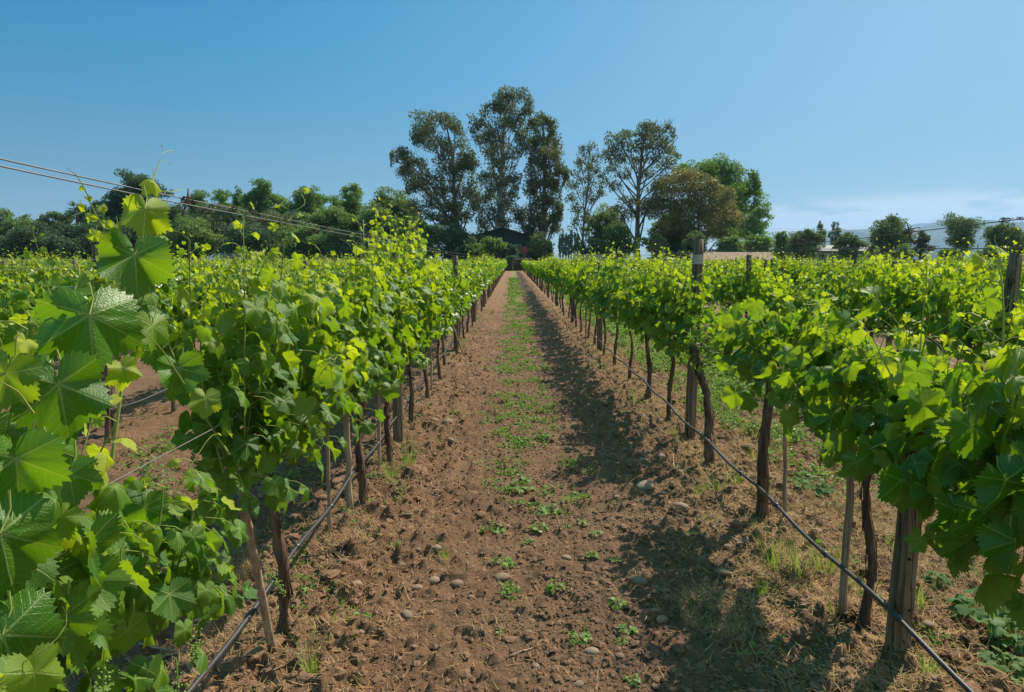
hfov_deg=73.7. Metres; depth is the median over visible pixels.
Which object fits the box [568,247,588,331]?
grapevine
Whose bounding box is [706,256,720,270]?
grapevine
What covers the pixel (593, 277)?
grapevine
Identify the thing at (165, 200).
trellis wire
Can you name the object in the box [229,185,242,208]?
poplar tree
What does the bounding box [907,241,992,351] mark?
grapevine
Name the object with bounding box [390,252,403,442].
trellis post
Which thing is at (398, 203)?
broadleaf tree
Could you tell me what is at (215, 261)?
grapevine
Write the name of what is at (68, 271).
grapevine
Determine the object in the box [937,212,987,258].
broadleaf tree
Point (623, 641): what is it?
weed
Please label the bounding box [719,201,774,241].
willow tree
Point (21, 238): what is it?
bush
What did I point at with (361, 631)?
stone
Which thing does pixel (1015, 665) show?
mallow weed
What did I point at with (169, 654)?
dry cane
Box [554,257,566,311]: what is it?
grapevine
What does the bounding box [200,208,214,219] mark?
dried tendril
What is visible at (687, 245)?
bush
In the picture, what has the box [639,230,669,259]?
bush
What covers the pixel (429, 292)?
grapevine
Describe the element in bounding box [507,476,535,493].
weed
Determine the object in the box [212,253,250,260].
farm building
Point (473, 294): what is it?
grapevine
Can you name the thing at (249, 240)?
bush
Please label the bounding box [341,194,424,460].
grapevine
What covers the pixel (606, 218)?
broadleaf tree
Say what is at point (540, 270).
grapevine
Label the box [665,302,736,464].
grapevine
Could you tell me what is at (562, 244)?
poplar tree
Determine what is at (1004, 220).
dried tendril
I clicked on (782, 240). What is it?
broadleaf tree
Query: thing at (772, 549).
grass tuft
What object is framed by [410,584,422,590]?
stone
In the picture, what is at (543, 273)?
grapevine
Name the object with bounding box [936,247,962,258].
bush
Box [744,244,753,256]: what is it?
dried tendril
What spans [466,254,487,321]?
grapevine
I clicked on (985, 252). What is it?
bush
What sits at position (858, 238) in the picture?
trellis wire
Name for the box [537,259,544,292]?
grapevine
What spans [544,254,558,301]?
grapevine
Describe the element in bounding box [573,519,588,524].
weed
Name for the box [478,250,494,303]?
grapevine
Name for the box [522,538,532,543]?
weed
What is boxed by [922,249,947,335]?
grapevine
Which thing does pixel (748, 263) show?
trellis post
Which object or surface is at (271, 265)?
grapevine
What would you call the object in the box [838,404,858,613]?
vine stake
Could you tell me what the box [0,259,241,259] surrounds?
trellis wire
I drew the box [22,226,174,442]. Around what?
grapevine
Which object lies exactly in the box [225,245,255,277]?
grapevine
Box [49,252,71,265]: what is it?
grapevine
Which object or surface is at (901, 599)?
trellis post
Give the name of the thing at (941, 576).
mallow weed
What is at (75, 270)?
grapevine
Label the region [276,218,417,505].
grapevine
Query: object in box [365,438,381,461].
grass tuft
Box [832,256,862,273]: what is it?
grapevine
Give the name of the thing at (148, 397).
drip hose
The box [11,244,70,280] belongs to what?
grapevine
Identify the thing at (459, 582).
pebbles
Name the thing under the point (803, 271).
grapevine
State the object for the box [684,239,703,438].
trellis post
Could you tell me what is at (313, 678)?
stone
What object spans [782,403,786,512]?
vine stake
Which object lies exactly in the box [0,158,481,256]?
trellis wire
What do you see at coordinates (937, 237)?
hills
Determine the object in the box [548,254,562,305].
grapevine
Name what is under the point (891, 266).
trellis wire
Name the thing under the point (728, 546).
stone
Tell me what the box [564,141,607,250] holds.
eucalyptus tree
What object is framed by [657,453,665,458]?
stone
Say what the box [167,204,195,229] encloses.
broadleaf tree
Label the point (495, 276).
grapevine
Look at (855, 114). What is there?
sky
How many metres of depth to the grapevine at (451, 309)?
8.64 m
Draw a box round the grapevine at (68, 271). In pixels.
[21,244,77,289]
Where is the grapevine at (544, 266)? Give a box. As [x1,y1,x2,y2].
[542,256,549,297]
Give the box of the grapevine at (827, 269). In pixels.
[809,247,860,289]
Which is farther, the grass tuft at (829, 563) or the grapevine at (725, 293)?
the grapevine at (725, 293)
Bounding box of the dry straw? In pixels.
[72,334,1023,691]
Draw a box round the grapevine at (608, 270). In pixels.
[597,241,635,365]
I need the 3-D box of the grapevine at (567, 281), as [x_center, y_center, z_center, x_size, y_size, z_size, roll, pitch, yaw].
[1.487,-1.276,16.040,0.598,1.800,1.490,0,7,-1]
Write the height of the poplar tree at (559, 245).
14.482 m
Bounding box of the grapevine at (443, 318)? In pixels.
[399,224,453,398]
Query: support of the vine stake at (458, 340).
on the ground at (145, 384)
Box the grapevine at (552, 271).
[551,265,561,308]
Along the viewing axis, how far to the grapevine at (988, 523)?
2.00 m
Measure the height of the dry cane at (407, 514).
0.075 m
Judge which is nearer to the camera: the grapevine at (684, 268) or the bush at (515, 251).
the grapevine at (684, 268)
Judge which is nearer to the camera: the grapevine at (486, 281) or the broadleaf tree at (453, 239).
the grapevine at (486, 281)
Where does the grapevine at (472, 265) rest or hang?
on the ground at (145, 384)
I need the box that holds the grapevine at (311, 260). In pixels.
[295,249,316,268]
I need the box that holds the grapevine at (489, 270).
[479,258,490,308]
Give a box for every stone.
[311,673,317,682]
[351,581,361,586]
[357,629,364,634]
[401,609,412,618]
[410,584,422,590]
[428,576,439,584]
[433,545,440,550]
[441,418,452,424]
[494,573,509,581]
[561,555,570,560]
[575,680,583,687]
[583,647,599,655]
[629,576,647,585]
[635,480,653,490]
[656,615,667,623]
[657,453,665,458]
[674,502,689,510]
[716,568,729,575]
[723,544,731,549]
[742,537,749,543]
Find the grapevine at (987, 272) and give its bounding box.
[959,241,1023,303]
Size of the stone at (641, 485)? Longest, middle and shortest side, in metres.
0.164 x 0.140 x 0.076 m
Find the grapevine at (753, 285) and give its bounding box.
[730,252,791,311]
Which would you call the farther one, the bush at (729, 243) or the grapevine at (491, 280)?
the bush at (729, 243)
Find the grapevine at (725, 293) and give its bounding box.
[709,257,759,312]
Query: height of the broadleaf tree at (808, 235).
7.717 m
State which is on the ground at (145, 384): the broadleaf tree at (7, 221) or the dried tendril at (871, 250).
the broadleaf tree at (7, 221)
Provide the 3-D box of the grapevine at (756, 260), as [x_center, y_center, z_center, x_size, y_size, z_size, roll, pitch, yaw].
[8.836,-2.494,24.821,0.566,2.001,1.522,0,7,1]
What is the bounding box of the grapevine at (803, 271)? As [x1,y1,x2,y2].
[785,252,825,292]
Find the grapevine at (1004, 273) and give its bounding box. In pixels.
[981,246,1023,296]
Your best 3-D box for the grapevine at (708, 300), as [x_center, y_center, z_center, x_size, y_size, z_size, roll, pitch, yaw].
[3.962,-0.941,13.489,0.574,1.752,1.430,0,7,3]
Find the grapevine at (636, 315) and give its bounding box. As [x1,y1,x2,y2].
[616,241,678,399]
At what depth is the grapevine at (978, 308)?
5.50 m
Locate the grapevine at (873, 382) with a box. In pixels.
[755,288,999,632]
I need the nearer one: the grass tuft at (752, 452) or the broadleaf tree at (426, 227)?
the grass tuft at (752, 452)
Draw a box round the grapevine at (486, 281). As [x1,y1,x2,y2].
[479,249,492,310]
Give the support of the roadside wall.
on the ground at (145, 384)
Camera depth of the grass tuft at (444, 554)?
3.75 m
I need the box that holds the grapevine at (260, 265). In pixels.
[225,244,290,305]
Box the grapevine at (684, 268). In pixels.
[676,253,691,283]
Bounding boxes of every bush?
[0,221,60,260]
[51,219,107,260]
[94,226,169,249]
[154,212,225,258]
[211,221,282,259]
[265,223,346,260]
[321,227,390,259]
[384,233,442,258]
[454,235,481,259]
[465,236,507,259]
[492,246,508,259]
[506,244,520,257]
[506,255,516,270]
[518,242,553,260]
[530,231,554,260]
[571,235,609,253]
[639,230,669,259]
[678,230,707,259]
[714,234,748,251]
[742,232,775,255]
[889,243,917,258]
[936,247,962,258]
[974,246,1008,258]
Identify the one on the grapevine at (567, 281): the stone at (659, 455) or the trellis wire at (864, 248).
the trellis wire at (864, 248)
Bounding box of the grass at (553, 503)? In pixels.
[117,301,901,691]
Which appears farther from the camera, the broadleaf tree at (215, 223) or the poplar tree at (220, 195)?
the poplar tree at (220, 195)
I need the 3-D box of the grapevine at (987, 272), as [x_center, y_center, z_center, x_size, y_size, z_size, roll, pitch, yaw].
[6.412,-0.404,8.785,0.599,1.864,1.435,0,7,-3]
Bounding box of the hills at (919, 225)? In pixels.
[813,223,930,231]
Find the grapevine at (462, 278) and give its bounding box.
[448,260,469,346]
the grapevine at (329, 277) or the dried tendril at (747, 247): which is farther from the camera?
the grapevine at (329, 277)
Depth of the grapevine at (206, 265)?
18.84 m
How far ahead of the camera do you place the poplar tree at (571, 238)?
325.65 m
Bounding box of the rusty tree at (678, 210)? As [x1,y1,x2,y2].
[634,166,745,251]
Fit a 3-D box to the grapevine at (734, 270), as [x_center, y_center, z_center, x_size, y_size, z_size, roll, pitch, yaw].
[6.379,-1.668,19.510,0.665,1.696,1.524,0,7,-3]
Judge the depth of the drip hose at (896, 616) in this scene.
3.09 m
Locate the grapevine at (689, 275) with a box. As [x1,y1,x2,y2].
[685,264,713,306]
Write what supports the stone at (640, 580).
on the ground at (145, 384)
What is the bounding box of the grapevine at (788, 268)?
[762,247,805,282]
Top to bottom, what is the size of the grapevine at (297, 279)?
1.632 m
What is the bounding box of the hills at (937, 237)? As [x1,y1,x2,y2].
[768,219,1023,258]
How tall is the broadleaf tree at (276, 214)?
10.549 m
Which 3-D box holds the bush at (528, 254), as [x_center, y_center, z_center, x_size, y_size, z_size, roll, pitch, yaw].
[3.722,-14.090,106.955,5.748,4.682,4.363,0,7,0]
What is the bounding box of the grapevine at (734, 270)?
[717,260,745,274]
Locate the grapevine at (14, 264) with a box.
[0,250,26,281]
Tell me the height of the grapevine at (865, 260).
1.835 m
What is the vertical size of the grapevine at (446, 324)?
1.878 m
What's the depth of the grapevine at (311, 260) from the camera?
20.34 m
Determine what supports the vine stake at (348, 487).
on the ground at (145, 384)
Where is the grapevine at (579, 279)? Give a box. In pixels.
[572,246,600,337]
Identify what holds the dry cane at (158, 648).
on the ground at (145, 384)
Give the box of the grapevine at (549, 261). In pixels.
[543,255,554,299]
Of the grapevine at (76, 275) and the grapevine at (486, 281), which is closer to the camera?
the grapevine at (76, 275)
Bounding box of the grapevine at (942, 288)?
[884,227,1023,373]
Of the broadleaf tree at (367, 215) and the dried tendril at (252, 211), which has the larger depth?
the broadleaf tree at (367, 215)
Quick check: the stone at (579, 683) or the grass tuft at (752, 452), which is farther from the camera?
the grass tuft at (752, 452)
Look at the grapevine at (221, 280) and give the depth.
7.93 m
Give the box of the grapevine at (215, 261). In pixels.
[199,252,226,266]
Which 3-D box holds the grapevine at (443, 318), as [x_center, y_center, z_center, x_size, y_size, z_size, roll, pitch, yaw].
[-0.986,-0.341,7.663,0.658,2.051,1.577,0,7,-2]
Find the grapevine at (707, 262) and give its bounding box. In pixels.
[703,251,710,269]
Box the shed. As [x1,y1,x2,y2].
[478,227,532,257]
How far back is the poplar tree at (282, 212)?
133.09 m
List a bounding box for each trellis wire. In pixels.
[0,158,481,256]
[0,165,488,258]
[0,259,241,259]
[4,260,467,269]
[85,406,254,496]
[533,218,1023,259]
[598,248,1023,259]
[671,262,1017,268]
[818,259,1023,259]
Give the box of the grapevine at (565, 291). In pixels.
[559,248,581,321]
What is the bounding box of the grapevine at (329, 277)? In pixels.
[312,260,341,285]
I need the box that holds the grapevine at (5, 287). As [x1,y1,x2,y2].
[0,247,64,332]
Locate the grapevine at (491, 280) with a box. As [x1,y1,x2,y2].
[486,258,495,299]
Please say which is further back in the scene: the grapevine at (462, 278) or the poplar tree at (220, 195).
the poplar tree at (220, 195)
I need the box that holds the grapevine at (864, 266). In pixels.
[845,249,901,289]
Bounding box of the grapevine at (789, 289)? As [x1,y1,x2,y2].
[760,259,813,321]
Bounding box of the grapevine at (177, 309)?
[124,226,215,411]
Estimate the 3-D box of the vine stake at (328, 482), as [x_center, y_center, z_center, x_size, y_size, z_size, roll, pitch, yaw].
[-1.060,0.713,3.929,0.032,0.919,0.032,0,7,0]
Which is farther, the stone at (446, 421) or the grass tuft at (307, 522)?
the stone at (446, 421)
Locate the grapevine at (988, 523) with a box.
[721,234,1023,631]
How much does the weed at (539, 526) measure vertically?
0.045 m
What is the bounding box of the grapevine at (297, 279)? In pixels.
[252,261,300,304]
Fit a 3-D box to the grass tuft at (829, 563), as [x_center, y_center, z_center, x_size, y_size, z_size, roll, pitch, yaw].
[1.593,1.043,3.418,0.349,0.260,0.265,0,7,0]
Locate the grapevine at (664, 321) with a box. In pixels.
[631,247,719,419]
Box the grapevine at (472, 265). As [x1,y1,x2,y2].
[458,245,483,331]
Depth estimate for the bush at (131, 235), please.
106.19 m
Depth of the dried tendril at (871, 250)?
2.92 m
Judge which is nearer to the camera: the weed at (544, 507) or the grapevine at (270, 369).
the grapevine at (270, 369)
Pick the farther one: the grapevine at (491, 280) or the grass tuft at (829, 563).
the grapevine at (491, 280)
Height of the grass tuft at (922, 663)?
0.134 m
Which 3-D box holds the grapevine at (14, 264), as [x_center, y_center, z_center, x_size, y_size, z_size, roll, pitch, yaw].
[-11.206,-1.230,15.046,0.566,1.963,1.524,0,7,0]
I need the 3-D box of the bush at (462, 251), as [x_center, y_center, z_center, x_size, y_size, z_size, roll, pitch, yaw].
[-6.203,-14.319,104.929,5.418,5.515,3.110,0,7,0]
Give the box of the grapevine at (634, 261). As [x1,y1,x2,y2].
[630,250,643,269]
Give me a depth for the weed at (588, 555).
3.72 m
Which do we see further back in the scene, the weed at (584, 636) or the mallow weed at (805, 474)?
the mallow weed at (805, 474)
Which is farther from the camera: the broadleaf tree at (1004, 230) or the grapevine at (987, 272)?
the broadleaf tree at (1004, 230)
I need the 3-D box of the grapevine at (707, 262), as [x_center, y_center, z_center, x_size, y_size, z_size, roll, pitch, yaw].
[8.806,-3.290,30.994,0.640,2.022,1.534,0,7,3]
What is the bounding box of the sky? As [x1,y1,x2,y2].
[0,0,1023,259]
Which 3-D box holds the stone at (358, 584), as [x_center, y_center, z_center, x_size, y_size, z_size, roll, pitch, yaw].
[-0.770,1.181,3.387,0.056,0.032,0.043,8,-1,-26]
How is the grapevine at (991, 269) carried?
on the ground at (145, 384)
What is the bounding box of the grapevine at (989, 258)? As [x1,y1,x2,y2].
[958,244,1013,278]
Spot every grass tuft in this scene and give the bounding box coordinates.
[284,620,331,672]
[297,507,315,530]
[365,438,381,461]
[376,450,403,479]
[398,434,419,468]
[436,543,450,559]
[687,477,716,495]
[704,464,731,490]
[721,461,748,485]
[739,435,757,460]
[746,511,809,572]
[754,571,783,596]
[765,524,837,577]
[805,531,841,575]
[825,592,849,615]
[838,561,866,589]
[907,640,943,674]
[914,580,949,609]
[980,615,1020,651]
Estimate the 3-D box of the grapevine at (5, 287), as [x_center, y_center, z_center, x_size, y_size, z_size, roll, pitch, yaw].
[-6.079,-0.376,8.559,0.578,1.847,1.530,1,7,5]
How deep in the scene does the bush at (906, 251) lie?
120.18 m
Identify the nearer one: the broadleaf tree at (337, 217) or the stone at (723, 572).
the stone at (723, 572)
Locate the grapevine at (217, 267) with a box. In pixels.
[196,253,240,293]
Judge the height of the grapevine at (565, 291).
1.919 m
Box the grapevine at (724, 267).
[711,253,730,307]
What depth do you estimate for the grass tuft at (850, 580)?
3.29 m
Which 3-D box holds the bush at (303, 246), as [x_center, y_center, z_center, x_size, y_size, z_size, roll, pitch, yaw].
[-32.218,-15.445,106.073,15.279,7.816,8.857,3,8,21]
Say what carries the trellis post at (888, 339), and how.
on the ground at (145, 384)
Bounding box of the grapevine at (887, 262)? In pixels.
[869,244,942,351]
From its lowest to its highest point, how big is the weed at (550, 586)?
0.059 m
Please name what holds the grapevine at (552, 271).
on the ground at (145, 384)
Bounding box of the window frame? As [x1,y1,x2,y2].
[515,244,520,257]
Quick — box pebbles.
[93,308,937,691]
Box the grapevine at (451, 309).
[429,262,460,379]
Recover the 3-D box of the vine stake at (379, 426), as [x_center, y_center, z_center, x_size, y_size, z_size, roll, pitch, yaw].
[-1.001,0.485,5.123,0.041,1.012,0.031,0,7,0]
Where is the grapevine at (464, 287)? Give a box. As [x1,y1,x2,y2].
[444,260,472,354]
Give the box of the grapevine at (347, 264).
[319,254,351,287]
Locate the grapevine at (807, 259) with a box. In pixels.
[805,253,821,266]
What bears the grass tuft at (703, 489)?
on the ground at (145, 384)
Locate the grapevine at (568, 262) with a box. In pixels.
[559,255,574,317]
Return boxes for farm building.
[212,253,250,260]
[771,245,879,260]
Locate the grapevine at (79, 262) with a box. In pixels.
[68,252,90,269]
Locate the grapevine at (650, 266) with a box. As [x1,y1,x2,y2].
[641,256,656,272]
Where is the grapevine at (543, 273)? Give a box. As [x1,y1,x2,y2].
[540,255,550,294]
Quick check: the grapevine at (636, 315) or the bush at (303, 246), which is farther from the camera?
the bush at (303, 246)
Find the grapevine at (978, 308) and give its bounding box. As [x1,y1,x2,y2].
[947,258,1023,372]
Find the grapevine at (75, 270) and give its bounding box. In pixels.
[53,255,92,281]
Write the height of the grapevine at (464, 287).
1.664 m
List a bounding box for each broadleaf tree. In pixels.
[0,207,20,237]
[12,214,37,234]
[34,211,74,241]
[62,201,115,231]
[92,168,186,231]
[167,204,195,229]
[186,189,218,225]
[191,202,264,254]
[246,209,307,260]
[278,185,335,217]
[291,205,360,247]
[330,195,345,209]
[349,201,404,243]
[352,186,425,231]
[389,214,441,247]
[431,223,484,259]
[580,202,624,254]
[602,225,640,260]
[646,215,688,260]
[772,230,790,259]
[784,228,825,260]
[830,232,868,258]
[863,213,917,258]
[909,230,931,258]
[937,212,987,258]
[980,222,1023,258]
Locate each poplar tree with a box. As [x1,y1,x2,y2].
[206,189,231,213]
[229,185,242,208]
[237,178,287,217]
[273,200,288,215]
[336,183,366,232]
[557,234,561,256]
[561,231,564,259]
[564,234,566,258]
[567,234,570,258]
[570,229,573,258]
[573,232,576,253]
[671,152,769,239]
[816,220,826,243]
[827,221,841,244]
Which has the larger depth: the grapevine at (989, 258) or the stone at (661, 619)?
the grapevine at (989, 258)
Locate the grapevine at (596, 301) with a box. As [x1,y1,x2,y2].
[581,251,611,355]
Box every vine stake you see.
[237,487,276,653]
[325,420,331,532]
[343,412,353,510]
[377,391,380,466]
[429,336,432,389]
[453,325,464,355]
[585,303,586,344]
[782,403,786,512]
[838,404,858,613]
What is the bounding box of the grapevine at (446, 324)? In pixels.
[429,248,460,365]
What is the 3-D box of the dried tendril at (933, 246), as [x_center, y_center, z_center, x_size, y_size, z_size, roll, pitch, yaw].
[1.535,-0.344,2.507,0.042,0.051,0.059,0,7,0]
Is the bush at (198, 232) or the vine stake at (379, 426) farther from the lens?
the bush at (198, 232)
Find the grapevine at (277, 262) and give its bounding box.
[275,255,281,267]
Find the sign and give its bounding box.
[521,247,526,257]
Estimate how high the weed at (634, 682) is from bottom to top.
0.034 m
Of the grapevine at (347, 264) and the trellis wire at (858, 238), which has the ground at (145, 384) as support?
the grapevine at (347, 264)
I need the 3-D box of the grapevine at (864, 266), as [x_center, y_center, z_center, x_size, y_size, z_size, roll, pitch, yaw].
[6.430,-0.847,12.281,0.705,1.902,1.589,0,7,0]
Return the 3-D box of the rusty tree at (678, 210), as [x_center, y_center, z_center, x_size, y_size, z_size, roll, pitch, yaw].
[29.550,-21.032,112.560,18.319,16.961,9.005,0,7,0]
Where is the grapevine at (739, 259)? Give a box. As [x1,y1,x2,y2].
[730,253,745,269]
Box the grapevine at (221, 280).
[176,250,247,334]
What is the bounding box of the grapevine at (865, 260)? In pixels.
[856,253,900,270]
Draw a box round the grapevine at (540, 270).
[538,263,545,293]
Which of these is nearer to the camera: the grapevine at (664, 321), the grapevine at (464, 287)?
the grapevine at (664, 321)
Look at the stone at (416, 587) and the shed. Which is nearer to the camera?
the stone at (416, 587)
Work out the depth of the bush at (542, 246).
104.53 m
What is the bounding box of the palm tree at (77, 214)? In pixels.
[63,200,85,224]
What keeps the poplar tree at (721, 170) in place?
on the ground at (145, 384)
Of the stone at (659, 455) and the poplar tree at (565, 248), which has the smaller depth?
the stone at (659, 455)
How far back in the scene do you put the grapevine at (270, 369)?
2.50 m
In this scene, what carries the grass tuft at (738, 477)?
on the ground at (145, 384)
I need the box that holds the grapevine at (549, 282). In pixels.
[548,260,555,301]
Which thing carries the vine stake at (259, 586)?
on the ground at (145, 384)
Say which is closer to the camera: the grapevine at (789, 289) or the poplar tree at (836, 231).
the grapevine at (789, 289)
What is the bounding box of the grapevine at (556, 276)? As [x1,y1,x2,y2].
[551,252,568,314]
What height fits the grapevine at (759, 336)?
1.521 m
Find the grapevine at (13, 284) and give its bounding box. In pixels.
[4,263,32,291]
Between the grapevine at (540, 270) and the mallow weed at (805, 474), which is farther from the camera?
the grapevine at (540, 270)
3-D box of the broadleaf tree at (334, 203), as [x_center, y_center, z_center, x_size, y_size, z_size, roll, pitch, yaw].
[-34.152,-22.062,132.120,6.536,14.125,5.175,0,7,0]
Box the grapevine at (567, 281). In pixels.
[562,255,585,326]
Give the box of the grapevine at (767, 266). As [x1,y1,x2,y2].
[753,257,780,279]
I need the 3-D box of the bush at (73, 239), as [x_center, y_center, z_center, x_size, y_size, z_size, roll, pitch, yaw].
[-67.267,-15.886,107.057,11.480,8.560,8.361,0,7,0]
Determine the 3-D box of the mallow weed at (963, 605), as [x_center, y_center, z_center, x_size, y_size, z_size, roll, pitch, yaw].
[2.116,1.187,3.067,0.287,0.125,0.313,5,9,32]
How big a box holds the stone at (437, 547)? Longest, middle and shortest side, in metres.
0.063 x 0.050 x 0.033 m
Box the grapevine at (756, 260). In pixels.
[752,253,766,265]
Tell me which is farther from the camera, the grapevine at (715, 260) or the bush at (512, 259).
the bush at (512, 259)
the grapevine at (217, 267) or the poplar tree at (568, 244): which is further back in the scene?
the poplar tree at (568, 244)
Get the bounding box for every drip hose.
[89,388,167,417]
[186,294,486,691]
[522,269,974,691]
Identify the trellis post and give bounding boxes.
[0,261,7,276]
[92,244,118,436]
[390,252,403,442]
[453,256,458,349]
[472,259,475,320]
[482,258,485,306]
[571,261,573,321]
[597,262,602,351]
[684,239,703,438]
[745,255,751,318]
[884,432,924,653]
[885,261,897,349]
[999,254,1022,381]
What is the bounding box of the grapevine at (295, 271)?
[282,258,332,290]
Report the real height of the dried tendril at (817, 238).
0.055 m
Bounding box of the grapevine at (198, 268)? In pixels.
[185,257,219,340]
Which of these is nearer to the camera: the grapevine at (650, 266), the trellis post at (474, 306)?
the trellis post at (474, 306)
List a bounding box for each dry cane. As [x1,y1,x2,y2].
[138,642,185,651]
[149,650,182,662]
[186,661,198,675]
[382,505,412,515]
[509,647,533,656]
[749,607,756,645]
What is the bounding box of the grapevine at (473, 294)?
[452,263,477,338]
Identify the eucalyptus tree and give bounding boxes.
[389,109,482,229]
[466,84,534,232]
[518,109,572,240]
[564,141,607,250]
[595,117,681,259]
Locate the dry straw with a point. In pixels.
(712, 592)
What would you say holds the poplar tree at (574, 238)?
on the ground at (145, 384)
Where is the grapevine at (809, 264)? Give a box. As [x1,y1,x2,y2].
[795,255,822,275]
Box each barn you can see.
[573,254,605,260]
[684,252,775,260]
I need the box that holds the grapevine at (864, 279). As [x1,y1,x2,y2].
[825,233,931,338]
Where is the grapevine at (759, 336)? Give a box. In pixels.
[696,277,870,518]
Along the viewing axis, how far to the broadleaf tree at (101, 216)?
120.36 m
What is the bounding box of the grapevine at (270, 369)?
[136,187,366,635]
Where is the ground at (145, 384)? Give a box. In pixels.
[1,260,1023,691]
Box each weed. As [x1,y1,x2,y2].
[480,520,505,533]
[489,555,515,567]
[496,628,505,633]
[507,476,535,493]
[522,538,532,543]
[529,522,547,531]
[536,504,562,516]
[545,579,569,594]
[566,630,592,644]
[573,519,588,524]
[585,550,598,557]
[589,530,603,536]
[608,597,626,610]
[610,555,621,561]
[613,637,628,645]
[616,623,638,634]
[623,673,640,687]
[787,470,814,483]
[793,475,834,498]
[920,570,952,588]
[945,587,1019,633]
[976,645,1023,687]
[985,615,1023,654]
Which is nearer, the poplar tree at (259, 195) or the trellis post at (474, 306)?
the trellis post at (474, 306)
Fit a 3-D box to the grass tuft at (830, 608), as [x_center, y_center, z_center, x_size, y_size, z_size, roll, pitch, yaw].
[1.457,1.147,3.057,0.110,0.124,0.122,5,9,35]
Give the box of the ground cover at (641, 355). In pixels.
[77,277,1020,654]
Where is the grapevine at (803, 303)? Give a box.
[790,266,850,335]
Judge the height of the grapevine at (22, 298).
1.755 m
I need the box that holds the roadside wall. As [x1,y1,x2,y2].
[503,258,531,270]
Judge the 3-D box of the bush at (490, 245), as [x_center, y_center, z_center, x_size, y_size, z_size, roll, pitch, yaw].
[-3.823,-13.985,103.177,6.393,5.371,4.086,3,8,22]
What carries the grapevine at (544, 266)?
on the ground at (145, 384)
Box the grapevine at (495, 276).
[489,256,497,295]
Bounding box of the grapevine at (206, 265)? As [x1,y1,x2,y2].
[184,252,211,276]
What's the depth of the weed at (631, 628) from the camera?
2.98 m
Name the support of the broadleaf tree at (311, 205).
on the ground at (145, 384)
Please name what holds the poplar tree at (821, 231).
on the ground at (145, 384)
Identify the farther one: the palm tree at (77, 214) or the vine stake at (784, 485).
the palm tree at (77, 214)
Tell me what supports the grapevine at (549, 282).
on the ground at (145, 384)
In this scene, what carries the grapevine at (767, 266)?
on the ground at (145, 384)
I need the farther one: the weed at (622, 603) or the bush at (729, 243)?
the bush at (729, 243)
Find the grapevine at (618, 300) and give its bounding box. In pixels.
[608,236,646,379]
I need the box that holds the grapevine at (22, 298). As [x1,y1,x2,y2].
[0,266,58,369]
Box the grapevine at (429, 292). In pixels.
[372,207,449,424]
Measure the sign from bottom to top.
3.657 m
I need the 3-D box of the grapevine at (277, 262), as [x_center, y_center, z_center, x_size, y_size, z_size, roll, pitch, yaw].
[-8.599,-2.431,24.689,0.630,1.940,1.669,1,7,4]
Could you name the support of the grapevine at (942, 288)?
on the ground at (145, 384)
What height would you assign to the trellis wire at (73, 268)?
0.003 m
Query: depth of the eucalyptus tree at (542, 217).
117.45 m
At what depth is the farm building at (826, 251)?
138.76 m
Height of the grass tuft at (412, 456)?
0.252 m
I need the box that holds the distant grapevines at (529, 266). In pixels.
[1,256,1002,288]
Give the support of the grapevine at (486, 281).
on the ground at (145, 384)
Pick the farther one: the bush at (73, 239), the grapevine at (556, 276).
the bush at (73, 239)
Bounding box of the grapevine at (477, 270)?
[463,256,483,326]
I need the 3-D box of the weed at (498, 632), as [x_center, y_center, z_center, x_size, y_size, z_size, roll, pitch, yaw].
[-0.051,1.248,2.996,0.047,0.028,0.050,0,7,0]
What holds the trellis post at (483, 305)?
on the ground at (145, 384)
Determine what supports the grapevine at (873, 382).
on the ground at (145, 384)
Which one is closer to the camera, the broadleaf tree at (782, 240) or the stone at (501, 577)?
the stone at (501, 577)
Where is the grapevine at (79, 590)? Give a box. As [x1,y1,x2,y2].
[0,145,285,691]
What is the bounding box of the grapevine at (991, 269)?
[949,246,1007,281]
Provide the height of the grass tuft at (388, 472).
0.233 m
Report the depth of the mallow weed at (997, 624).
2.81 m
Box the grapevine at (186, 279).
[174,255,194,284]
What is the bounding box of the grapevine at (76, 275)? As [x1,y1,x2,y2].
[31,260,93,298]
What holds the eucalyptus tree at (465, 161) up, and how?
on the ground at (145, 384)
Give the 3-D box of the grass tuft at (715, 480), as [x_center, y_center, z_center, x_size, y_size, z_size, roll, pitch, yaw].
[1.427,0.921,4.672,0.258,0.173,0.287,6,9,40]
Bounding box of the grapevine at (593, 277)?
[582,252,606,343]
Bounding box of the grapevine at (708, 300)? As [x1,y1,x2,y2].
[702,254,730,339]
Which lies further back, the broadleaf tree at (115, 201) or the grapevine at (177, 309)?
the broadleaf tree at (115, 201)
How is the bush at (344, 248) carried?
on the ground at (145, 384)
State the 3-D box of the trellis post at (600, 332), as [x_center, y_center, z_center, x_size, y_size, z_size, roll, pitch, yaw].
[1.534,-0.634,11.884,0.100,1.629,0.100,5,10,32]
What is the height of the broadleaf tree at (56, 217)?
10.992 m
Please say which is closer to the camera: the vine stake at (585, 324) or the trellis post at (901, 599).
the trellis post at (901, 599)
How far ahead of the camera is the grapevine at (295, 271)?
11.63 m
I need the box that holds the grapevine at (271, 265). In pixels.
[248,258,283,284]
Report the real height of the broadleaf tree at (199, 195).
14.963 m
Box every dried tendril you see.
[172,188,195,216]
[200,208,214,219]
[246,208,261,219]
[246,217,266,228]
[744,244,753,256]
[793,239,806,252]
[813,237,826,247]
[857,246,876,258]
[903,222,920,243]
[926,245,939,254]
[997,217,1013,228]
[1009,246,1023,259]
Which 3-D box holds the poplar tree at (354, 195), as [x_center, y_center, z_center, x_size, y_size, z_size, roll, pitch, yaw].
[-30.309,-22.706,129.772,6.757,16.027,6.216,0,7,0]

